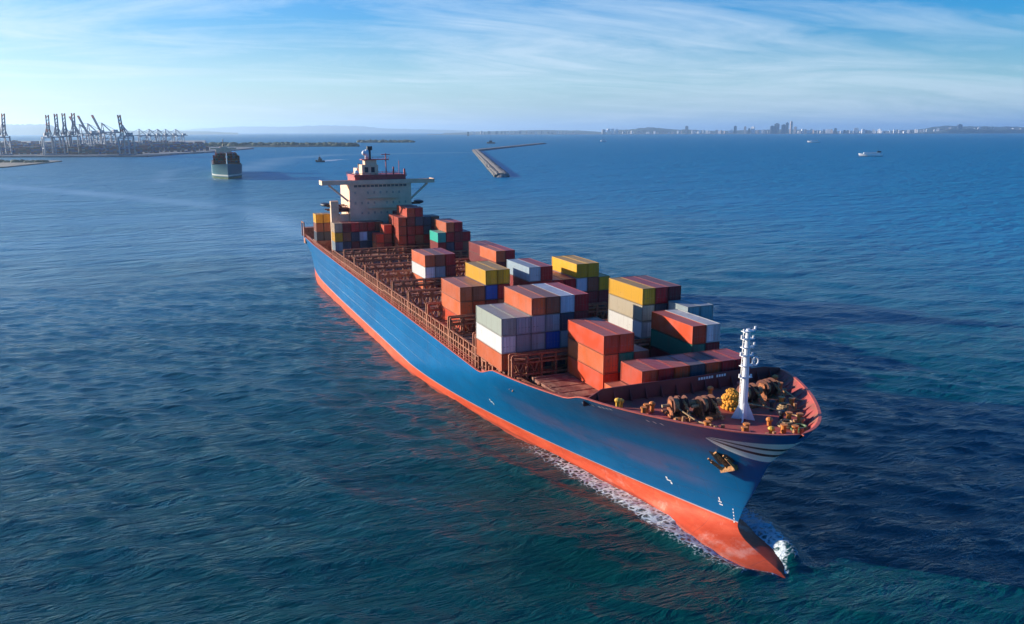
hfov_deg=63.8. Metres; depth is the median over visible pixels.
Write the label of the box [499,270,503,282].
door
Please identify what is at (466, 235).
shipping container
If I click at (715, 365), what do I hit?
door
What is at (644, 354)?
door
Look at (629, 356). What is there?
door
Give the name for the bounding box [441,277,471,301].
shipping container
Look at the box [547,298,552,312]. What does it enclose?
door
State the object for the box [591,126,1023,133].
hills
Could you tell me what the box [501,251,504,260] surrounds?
door
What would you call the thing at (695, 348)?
door
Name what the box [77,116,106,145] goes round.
quay crane
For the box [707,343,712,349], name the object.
door
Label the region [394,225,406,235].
shipping container
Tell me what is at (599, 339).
shipping container
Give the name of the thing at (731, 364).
door
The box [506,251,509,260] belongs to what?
door
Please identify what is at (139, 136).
quay crane
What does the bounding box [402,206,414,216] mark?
shipping container
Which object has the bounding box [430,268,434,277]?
door
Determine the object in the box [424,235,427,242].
door
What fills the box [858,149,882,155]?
ferry
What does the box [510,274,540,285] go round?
shipping container
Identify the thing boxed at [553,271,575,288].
shipping container
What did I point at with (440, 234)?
door
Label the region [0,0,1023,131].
sky
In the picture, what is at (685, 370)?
door
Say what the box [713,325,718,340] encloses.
door
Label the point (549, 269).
door
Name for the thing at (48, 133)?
quay crane
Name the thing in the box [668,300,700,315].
shipping container
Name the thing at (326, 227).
shipping container
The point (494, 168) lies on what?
breakwater
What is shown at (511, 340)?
door
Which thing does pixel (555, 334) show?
door
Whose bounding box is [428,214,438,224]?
shipping container
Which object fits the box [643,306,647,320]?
door
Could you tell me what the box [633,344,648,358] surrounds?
shipping container
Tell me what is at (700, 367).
door
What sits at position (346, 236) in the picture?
shipping container
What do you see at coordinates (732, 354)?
shipping container
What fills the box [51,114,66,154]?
quay crane
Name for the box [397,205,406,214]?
shipping container
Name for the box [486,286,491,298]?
door
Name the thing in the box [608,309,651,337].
shipping container
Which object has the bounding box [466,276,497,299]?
shipping container
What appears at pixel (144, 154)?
quay
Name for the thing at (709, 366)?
door
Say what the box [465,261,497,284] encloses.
shipping container
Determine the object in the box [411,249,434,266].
shipping container
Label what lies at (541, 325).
door
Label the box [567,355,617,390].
shipping container
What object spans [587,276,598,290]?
shipping container
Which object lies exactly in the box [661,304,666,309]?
door
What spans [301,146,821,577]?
container ship
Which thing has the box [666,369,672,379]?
door
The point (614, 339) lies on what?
door
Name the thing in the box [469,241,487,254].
shipping container
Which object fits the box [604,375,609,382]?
door
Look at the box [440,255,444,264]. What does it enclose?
door
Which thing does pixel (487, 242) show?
shipping container
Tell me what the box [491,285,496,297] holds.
door
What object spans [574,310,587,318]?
shipping container
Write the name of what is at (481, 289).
door
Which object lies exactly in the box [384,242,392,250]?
shipping container
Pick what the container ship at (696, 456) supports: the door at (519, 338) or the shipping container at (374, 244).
the shipping container at (374, 244)
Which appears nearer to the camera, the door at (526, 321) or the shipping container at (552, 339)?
the door at (526, 321)
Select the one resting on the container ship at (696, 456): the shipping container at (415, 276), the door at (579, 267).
the shipping container at (415, 276)
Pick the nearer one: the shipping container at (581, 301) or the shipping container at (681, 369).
the shipping container at (681, 369)
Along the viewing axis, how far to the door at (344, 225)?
242.72 m
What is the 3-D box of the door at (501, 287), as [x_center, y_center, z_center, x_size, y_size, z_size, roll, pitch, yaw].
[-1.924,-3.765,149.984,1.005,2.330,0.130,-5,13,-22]
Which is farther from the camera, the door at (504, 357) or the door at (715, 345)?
the door at (504, 357)
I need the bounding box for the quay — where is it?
[0,140,253,157]
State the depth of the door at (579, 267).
155.40 m
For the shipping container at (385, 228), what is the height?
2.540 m
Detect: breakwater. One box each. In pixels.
[472,149,509,176]
[479,143,545,150]
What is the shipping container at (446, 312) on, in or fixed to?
on the container ship at (696, 456)
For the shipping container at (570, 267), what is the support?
on the shipping container at (581, 284)
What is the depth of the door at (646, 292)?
131.05 m
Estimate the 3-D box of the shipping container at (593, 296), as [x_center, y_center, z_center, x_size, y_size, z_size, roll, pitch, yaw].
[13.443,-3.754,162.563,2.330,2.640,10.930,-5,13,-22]
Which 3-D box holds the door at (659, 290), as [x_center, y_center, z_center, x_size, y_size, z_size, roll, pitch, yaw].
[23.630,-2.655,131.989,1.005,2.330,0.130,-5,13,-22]
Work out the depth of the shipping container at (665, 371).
106.73 m
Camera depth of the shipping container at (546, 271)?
153.13 m
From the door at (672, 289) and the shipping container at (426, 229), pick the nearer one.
the door at (672, 289)
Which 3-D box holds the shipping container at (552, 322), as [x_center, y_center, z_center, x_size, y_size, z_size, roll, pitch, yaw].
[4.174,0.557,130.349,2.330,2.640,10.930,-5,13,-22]
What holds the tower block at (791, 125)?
on the shore at (767, 133)
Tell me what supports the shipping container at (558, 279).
on the shipping container
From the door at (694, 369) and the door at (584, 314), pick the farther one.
the door at (584, 314)
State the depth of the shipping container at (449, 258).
187.43 m
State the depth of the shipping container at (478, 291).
148.65 m
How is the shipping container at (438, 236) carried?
on the shipping container at (433, 244)
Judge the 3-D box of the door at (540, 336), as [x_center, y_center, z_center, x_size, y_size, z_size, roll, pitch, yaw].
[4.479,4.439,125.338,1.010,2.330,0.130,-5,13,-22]
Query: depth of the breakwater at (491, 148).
2466.25 m
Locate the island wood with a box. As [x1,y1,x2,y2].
[357,139,414,142]
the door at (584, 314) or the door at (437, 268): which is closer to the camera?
the door at (584, 314)
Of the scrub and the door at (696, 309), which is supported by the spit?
the scrub
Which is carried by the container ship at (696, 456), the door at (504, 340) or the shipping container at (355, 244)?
the shipping container at (355, 244)
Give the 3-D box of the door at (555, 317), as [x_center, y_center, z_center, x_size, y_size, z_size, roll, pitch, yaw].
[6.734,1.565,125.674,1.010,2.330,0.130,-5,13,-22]
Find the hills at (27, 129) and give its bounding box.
[1,124,237,134]
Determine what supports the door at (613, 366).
in the shipping container at (596, 360)
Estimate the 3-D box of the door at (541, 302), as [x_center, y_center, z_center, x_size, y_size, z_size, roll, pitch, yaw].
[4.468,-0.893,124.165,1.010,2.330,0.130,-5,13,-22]
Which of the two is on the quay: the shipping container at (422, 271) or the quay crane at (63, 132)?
the quay crane at (63, 132)
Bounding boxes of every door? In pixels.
[343,224,346,231]
[347,233,350,240]
[368,232,371,239]
[388,234,391,241]
[399,236,402,243]
[402,218,405,225]
[416,235,419,242]
[419,217,422,224]
[419,226,422,233]
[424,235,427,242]
[425,256,429,265]
[426,268,429,277]
[427,217,430,224]
[430,256,433,265]
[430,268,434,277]
[436,255,439,265]
[436,267,440,276]
[438,233,441,241]
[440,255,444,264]
[440,267,444,276]
[446,255,450,264]
[446,266,450,276]
[450,223,453,230]
[450,233,453,240]
[450,243,453,250]
[450,254,454,264]
[451,266,454,275]
[455,232,458,240]
[455,242,458,249]
[461,288,465,300]
[461,303,465,314]
[463,242,466,249]
[466,287,471,300]
[466,302,471,313]
[474,287,478,299]
[474,302,478,312]
[479,286,483,298]
[486,271,490,283]
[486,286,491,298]
[491,271,496,283]
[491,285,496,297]
[497,251,500,261]
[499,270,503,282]
[499,285,503,297]
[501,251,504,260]
[502,319,507,334]
[502,337,507,352]
[502,355,507,369]
[504,270,508,282]
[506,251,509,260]
[508,319,514,333]
[508,336,514,351]
[510,251,513,258]
[517,318,522,333]
[517,336,522,350]
[523,317,529,332]
[523,335,529,349]
[530,268,534,280]
[532,299,537,313]
[532,317,537,331]
[532,334,537,348]
[535,268,539,279]
[538,298,544,313]
[538,316,544,330]
[538,333,543,348]
[542,267,546,279]
[547,267,551,278]
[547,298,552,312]
[547,315,552,329]
[547,333,552,347]
[553,297,558,311]
[553,315,558,329]
[553,332,558,346]
[561,314,566,328]
[561,331,566,345]
[562,296,567,311]
[567,296,573,310]
[567,313,572,327]
[570,279,574,287]
[576,295,581,309]
[576,312,581,318]
[577,265,581,276]
[577,279,581,290]
[582,264,586,276]
[582,278,586,290]
[582,295,587,309]
[582,312,586,317]
[588,278,592,289]
[588,292,592,302]
[589,264,592,275]
[593,263,597,275]
[593,278,597,289]
[593,292,597,302]
[599,291,603,301]
[600,277,604,288]
[604,277,608,288]
[604,291,608,301]
[604,336,610,352]
[604,356,610,372]
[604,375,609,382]
[610,355,616,371]
[610,374,616,381]
[611,336,617,352]
[620,335,626,351]
[620,354,625,370]
[626,334,632,350]
[626,353,632,359]
[635,352,641,358]
[641,351,647,358]
[642,323,647,336]
[643,289,648,303]
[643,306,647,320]
[643,372,649,382]
[647,322,651,336]
[648,289,653,303]
[648,306,653,319]
[649,371,656,381]
[656,288,661,302]
[656,305,660,310]
[659,370,665,380]
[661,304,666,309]
[662,288,666,301]
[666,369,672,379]
[669,287,674,300]
[674,287,679,299]
[675,367,681,377]
[682,367,688,377]
[688,307,693,313]
[691,365,697,375]
[693,327,698,342]
[693,345,697,351]
[694,307,699,315]
[697,365,703,374]
[698,345,703,351]
[699,326,704,341]
[701,306,706,317]
[706,306,711,319]
[707,325,713,340]
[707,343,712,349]
[707,363,712,373]
[712,343,717,349]
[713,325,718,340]
[713,363,719,372]
[722,361,727,371]
[728,361,734,370]
[737,360,742,369]
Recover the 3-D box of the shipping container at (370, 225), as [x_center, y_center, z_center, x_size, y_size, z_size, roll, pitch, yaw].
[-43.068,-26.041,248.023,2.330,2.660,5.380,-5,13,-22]
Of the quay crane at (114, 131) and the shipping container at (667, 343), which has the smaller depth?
the shipping container at (667, 343)
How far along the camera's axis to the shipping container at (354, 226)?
243.93 m
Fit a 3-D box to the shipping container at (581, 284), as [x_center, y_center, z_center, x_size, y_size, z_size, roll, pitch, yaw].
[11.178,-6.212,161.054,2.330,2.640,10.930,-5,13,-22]
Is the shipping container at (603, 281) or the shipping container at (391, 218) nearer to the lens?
the shipping container at (603, 281)
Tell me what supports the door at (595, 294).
in the shipping container at (593, 296)
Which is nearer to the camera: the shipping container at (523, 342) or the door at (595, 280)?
the shipping container at (523, 342)
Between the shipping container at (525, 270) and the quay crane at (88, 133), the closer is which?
the shipping container at (525, 270)
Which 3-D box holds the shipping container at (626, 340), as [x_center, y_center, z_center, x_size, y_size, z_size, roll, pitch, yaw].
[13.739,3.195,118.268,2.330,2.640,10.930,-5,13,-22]
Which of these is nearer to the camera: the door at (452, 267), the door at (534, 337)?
the door at (534, 337)
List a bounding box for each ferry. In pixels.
[807,140,818,142]
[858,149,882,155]
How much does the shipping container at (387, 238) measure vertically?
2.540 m
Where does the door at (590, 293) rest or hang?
in the shipping container at (593, 296)
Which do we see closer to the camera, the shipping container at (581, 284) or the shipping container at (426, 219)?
the shipping container at (581, 284)
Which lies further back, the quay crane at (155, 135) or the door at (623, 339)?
the quay crane at (155, 135)
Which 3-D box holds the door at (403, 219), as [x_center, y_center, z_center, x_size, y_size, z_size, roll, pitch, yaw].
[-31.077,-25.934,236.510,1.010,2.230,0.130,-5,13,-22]
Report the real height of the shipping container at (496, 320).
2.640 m
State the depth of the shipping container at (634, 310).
134.50 m
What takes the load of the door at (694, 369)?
in the shipping container at (697, 367)
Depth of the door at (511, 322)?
122.88 m
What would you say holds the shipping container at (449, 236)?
on the shipping container at (450, 246)
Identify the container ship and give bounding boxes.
[210,139,241,178]
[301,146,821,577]
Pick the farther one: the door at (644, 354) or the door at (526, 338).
the door at (526, 338)
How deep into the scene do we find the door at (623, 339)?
113.18 m
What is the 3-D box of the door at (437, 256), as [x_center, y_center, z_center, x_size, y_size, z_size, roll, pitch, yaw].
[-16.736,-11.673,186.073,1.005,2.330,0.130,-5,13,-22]
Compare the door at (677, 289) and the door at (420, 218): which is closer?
the door at (677, 289)
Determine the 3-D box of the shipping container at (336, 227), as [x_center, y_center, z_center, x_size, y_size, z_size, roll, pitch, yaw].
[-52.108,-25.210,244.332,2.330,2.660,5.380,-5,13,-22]
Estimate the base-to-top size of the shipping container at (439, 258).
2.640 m
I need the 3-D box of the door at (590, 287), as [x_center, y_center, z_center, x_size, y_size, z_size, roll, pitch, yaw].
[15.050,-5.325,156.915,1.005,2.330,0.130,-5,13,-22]
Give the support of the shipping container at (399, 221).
on the shipping container at (400, 231)
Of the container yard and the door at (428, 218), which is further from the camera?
the container yard
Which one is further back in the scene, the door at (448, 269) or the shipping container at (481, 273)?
the door at (448, 269)
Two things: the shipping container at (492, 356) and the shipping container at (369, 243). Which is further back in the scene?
the shipping container at (369, 243)
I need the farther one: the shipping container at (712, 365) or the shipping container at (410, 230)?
the shipping container at (410, 230)
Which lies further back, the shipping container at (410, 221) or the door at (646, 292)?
the shipping container at (410, 221)
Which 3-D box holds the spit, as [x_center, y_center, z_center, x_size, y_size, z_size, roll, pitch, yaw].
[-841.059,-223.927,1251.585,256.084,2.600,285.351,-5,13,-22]
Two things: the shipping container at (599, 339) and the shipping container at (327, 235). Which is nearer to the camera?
the shipping container at (599, 339)
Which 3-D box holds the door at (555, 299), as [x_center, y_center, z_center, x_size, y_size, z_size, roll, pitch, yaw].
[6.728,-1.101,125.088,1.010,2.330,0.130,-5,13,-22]
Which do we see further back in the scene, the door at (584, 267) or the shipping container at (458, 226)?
the shipping container at (458, 226)
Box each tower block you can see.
[770,126,774,132]
[774,123,779,132]
[781,124,785,132]
[790,121,792,132]
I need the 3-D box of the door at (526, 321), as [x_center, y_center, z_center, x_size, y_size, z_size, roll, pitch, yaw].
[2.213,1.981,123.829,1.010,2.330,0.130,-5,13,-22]
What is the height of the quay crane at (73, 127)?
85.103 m
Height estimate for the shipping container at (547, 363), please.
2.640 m
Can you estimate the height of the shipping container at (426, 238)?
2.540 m
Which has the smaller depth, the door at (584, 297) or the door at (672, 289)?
the door at (584, 297)
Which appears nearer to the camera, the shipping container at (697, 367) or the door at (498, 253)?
the shipping container at (697, 367)
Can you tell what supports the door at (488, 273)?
in the shipping container at (481, 273)
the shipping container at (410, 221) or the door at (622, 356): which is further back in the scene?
the shipping container at (410, 221)
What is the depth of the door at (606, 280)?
158.21 m
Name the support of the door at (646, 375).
in the shipping container at (635, 371)
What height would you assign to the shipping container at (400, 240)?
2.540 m
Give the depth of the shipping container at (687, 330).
121.01 m
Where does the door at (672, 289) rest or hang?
in the shipping container at (674, 291)
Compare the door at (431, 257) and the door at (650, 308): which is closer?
the door at (650, 308)
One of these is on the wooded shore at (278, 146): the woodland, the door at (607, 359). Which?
the woodland
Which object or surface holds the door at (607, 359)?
in the shipping container at (596, 360)
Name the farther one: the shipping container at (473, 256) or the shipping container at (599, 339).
the shipping container at (473, 256)
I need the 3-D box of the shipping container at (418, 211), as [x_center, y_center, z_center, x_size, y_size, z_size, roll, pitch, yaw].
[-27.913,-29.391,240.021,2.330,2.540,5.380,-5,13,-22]
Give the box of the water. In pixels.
[0,133,1023,623]
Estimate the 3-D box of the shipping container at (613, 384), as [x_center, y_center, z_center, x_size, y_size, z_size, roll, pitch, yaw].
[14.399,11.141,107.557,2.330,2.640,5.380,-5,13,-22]
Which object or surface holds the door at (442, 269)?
in the shipping container at (439, 271)
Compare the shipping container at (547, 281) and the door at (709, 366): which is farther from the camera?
the shipping container at (547, 281)
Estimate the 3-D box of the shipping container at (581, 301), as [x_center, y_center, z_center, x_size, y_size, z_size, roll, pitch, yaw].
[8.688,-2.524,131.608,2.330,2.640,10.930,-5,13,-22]
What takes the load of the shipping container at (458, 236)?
on the shipping container at (459, 245)
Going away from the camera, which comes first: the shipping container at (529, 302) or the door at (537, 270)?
the shipping container at (529, 302)
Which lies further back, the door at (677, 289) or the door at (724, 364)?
the door at (677, 289)
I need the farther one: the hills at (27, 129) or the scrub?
the hills at (27, 129)
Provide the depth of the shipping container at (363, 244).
245.87 m
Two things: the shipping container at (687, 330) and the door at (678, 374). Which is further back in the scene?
the shipping container at (687, 330)
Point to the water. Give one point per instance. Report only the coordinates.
(218, 405)
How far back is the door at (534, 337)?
124.91 m
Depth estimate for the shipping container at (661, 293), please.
132.54 m
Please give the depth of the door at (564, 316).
126.20 m
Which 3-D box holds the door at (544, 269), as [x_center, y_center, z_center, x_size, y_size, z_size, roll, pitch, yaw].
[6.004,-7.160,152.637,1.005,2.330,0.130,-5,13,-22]
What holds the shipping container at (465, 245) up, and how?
on the shipping container
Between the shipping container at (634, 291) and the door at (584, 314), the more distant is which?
the shipping container at (634, 291)
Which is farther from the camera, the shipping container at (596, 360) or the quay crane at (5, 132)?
the quay crane at (5, 132)
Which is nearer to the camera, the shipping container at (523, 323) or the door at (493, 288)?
the shipping container at (523, 323)
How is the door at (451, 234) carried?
in the shipping container at (449, 236)
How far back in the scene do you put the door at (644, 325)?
132.22 m
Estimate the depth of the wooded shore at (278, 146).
2673.64 m
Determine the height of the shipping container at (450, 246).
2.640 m
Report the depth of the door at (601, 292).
158.40 m
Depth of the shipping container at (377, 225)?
246.60 m
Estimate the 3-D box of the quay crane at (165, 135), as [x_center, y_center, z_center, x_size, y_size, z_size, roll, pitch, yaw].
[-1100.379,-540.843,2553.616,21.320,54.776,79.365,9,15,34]
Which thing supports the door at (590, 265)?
in the shipping container at (593, 268)
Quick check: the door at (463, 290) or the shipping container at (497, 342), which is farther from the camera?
the door at (463, 290)
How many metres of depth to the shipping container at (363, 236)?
245.36 m
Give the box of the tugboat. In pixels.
[315,157,324,161]
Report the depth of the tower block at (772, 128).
12671.89 m
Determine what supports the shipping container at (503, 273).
on the shipping container at (500, 291)
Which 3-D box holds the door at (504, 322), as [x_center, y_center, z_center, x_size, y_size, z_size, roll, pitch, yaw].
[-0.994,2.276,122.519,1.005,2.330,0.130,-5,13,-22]
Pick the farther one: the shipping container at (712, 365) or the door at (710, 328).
the door at (710, 328)
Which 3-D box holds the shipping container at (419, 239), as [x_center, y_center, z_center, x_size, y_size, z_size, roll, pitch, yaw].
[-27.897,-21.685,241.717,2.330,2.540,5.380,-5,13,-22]
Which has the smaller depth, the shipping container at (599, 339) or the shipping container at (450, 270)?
the shipping container at (599, 339)
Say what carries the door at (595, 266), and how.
in the shipping container at (593, 268)
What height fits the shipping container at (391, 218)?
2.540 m
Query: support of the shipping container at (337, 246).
on the container ship at (696, 456)
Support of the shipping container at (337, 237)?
on the shipping container at (337, 246)
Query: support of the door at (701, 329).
in the shipping container at (687, 330)
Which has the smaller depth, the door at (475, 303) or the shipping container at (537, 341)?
the shipping container at (537, 341)
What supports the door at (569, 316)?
in the shipping container at (565, 317)
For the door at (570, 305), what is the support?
in the shipping container at (567, 301)
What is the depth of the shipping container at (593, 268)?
156.85 m
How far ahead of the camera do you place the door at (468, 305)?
148.15 m
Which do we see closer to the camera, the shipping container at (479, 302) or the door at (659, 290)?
the door at (659, 290)
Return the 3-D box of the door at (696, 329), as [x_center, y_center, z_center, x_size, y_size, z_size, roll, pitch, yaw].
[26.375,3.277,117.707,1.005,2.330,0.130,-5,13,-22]
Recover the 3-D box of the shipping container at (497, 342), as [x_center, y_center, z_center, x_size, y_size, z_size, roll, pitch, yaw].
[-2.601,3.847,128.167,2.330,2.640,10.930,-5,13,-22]
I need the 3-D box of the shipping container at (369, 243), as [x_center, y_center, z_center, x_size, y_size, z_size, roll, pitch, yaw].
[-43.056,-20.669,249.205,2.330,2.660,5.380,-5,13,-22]
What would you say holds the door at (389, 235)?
in the shipping container at (387, 238)
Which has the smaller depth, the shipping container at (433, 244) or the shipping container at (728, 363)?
the shipping container at (728, 363)
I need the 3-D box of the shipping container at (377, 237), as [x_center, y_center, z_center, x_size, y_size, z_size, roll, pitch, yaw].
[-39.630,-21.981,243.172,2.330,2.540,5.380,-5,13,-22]
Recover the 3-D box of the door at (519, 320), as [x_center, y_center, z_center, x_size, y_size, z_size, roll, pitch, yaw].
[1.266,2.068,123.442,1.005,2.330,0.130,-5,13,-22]
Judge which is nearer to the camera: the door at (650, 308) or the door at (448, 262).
the door at (650, 308)
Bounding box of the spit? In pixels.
[0,160,61,167]
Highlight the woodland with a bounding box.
[202,142,359,146]
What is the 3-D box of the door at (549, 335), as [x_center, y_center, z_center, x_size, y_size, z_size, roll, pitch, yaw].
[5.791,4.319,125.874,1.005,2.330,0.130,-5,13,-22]
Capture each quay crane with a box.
[0,113,12,154]
[41,115,57,154]
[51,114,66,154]
[58,113,72,153]
[66,113,81,153]
[69,116,98,145]
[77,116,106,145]
[83,135,107,142]
[91,115,119,143]
[117,115,135,154]
[124,129,152,142]
[140,129,161,141]
[150,129,169,143]
[165,129,178,142]
[167,129,187,141]
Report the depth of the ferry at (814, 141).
3422.04 m
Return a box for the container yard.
[0,140,208,153]
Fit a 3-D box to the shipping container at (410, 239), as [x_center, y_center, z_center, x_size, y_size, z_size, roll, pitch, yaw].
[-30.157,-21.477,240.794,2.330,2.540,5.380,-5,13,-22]
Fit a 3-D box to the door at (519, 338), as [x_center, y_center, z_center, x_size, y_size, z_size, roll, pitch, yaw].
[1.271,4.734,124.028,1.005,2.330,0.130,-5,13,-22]
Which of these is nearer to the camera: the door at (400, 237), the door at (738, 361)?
the door at (738, 361)
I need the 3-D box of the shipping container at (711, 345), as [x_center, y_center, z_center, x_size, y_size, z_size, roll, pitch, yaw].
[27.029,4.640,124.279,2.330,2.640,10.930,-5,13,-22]
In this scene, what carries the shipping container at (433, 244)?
on the shipping container
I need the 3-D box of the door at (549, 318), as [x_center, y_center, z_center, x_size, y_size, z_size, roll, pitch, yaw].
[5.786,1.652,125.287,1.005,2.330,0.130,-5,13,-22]
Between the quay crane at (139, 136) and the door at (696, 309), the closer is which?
the door at (696, 309)
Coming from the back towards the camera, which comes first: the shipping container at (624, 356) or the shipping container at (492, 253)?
the shipping container at (492, 253)
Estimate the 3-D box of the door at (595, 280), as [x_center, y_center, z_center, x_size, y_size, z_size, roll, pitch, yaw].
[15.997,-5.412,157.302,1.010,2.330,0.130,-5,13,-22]
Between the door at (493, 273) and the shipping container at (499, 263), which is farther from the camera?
the shipping container at (499, 263)
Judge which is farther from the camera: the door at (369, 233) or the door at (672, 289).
the door at (369, 233)
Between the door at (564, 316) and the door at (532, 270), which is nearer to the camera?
the door at (564, 316)
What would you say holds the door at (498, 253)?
in the shipping container at (492, 253)
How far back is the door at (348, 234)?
243.70 m
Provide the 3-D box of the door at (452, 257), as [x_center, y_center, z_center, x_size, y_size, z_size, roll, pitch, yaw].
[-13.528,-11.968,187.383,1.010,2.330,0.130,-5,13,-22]
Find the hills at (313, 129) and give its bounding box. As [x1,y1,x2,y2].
[179,125,479,132]
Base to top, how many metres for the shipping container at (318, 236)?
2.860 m
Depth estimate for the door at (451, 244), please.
227.79 m
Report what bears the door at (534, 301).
in the shipping container at (529, 302)
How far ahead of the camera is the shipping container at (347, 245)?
244.08 m
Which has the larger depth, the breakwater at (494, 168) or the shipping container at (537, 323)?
the breakwater at (494, 168)
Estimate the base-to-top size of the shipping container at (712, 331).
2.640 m
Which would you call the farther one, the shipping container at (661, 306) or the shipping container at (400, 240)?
the shipping container at (400, 240)
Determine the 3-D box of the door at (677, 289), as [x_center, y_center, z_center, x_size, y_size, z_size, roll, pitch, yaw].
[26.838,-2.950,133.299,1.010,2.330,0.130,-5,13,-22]
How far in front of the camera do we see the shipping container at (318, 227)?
272.93 m
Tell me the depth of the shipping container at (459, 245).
228.54 m
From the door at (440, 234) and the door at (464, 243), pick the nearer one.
the door at (440, 234)
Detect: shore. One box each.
[209,146,341,146]
[427,133,1013,134]
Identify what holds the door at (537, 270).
in the shipping container at (525, 270)
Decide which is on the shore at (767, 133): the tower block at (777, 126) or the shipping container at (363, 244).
the tower block at (777, 126)
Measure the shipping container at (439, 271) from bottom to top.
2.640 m
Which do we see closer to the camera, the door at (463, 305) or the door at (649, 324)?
the door at (649, 324)
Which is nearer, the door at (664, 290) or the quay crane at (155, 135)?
the door at (664, 290)
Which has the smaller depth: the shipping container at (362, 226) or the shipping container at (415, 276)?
the shipping container at (415, 276)
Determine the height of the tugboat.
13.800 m
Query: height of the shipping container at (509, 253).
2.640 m
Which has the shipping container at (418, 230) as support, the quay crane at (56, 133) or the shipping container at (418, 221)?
the shipping container at (418, 221)
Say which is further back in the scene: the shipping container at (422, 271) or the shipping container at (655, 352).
the shipping container at (422, 271)
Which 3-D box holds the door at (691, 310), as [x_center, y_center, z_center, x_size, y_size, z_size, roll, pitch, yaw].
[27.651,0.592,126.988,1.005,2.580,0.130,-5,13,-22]
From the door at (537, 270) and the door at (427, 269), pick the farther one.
the door at (427, 269)
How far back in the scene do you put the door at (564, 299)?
125.61 m
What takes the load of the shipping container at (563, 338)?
on the shipping container
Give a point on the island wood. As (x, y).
(393, 141)
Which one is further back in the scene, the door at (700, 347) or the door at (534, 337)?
the door at (534, 337)
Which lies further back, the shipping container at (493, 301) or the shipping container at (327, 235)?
the shipping container at (327, 235)
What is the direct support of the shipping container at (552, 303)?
on the shipping container at (552, 322)
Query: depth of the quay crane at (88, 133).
2068.27 m
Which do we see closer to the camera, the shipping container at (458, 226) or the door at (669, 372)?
the door at (669, 372)
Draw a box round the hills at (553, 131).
[443,130,601,133]
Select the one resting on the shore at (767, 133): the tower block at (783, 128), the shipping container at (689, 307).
the tower block at (783, 128)
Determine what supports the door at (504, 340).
in the shipping container at (497, 342)
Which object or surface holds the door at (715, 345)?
in the shipping container at (711, 345)
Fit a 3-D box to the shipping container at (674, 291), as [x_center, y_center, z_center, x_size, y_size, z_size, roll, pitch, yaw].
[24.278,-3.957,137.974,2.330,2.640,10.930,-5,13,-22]
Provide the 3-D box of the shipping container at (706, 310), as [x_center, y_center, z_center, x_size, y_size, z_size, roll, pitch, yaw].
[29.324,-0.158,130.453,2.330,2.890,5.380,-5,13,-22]
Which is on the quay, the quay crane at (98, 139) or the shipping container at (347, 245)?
the quay crane at (98, 139)
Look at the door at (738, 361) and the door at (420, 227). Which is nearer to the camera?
the door at (738, 361)
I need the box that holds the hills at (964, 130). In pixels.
[919,128,1023,132]
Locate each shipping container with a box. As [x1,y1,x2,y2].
[313,213,322,222]
[313,222,323,231]
[314,231,323,240]
[321,213,330,222]
[323,223,330,231]
[324,231,330,239]
[331,222,342,232]
[331,231,342,241]
[332,240,342,250]
[340,221,350,231]
[342,232,350,241]
[343,241,351,250]
[347,221,358,231]
[351,232,358,240]
[351,241,359,248]
[356,221,366,231]
[359,231,367,240]
[360,240,367,247]
[365,220,374,230]
[367,231,374,239]
[367,240,371,249]
[371,220,382,230]
[372,232,383,242]
[372,241,384,251]
[379,223,391,233]
[380,232,391,242]
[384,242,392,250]
[388,214,400,224]
[393,216,405,226]
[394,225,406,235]
[394,234,406,244]
[394,243,406,253]
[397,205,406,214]
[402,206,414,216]
[403,216,414,225]
[406,226,414,234]
[406,235,415,243]
[410,206,422,216]
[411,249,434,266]
[412,261,434,277]
[412,272,432,288]
[415,216,422,225]
[415,226,422,234]
[415,235,423,243]
[422,215,430,224]
[422,225,430,233]
[423,234,429,242]
[423,248,444,265]
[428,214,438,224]
[430,230,445,242]
[430,240,445,249]
[432,248,455,265]
[434,219,453,231]
[434,228,453,241]
[435,266,445,276]
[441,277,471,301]
[441,292,472,314]
[442,306,472,330]
[444,218,462,231]
[445,265,455,276]
[446,242,454,250]
[454,232,462,241]
[454,241,462,249]
[454,276,484,300]
[462,229,470,240]
[463,241,468,249]
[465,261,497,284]
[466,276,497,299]
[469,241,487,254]
[469,251,479,261]
[472,300,484,313]
[476,304,515,335]
[476,322,515,353]
[476,338,515,371]
[477,261,509,283]
[479,240,494,244]
[480,245,504,261]
[480,256,504,266]
[485,299,497,303]
[490,244,514,261]
[490,303,530,334]
[497,283,509,298]
[504,285,545,315]
[505,303,545,332]
[507,259,540,281]
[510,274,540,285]
[516,334,530,351]
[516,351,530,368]
[518,284,559,313]
[519,258,552,280]
[530,332,544,350]
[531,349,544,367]
[532,283,574,312]
[541,280,552,282]
[545,313,559,331]
[545,331,559,348]
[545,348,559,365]
[546,282,588,311]
[552,256,587,277]
[552,276,563,283]
[553,270,586,291]
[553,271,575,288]
[559,330,567,346]
[560,312,573,329]
[565,255,598,276]
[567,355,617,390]
[568,318,618,354]
[568,337,617,373]
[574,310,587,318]
[583,317,633,352]
[586,290,597,302]
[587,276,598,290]
[588,306,595,317]
[598,273,609,289]
[598,290,609,302]
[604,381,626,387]
[608,294,654,321]
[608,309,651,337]
[609,277,654,304]
[618,351,633,371]
[621,359,657,384]
[622,276,667,303]
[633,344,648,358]
[635,275,680,301]
[637,357,673,380]
[650,329,705,354]
[650,346,671,357]
[651,310,705,343]
[653,355,689,378]
[655,303,667,310]
[665,309,720,342]
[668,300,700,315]
[668,354,705,376]
[682,298,712,320]
[683,352,720,373]
[699,350,735,371]
[705,341,719,350]
[713,348,750,369]
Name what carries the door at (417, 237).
in the shipping container at (419, 239)
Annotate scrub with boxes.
[0,159,48,162]
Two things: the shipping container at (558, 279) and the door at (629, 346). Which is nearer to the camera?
the door at (629, 346)

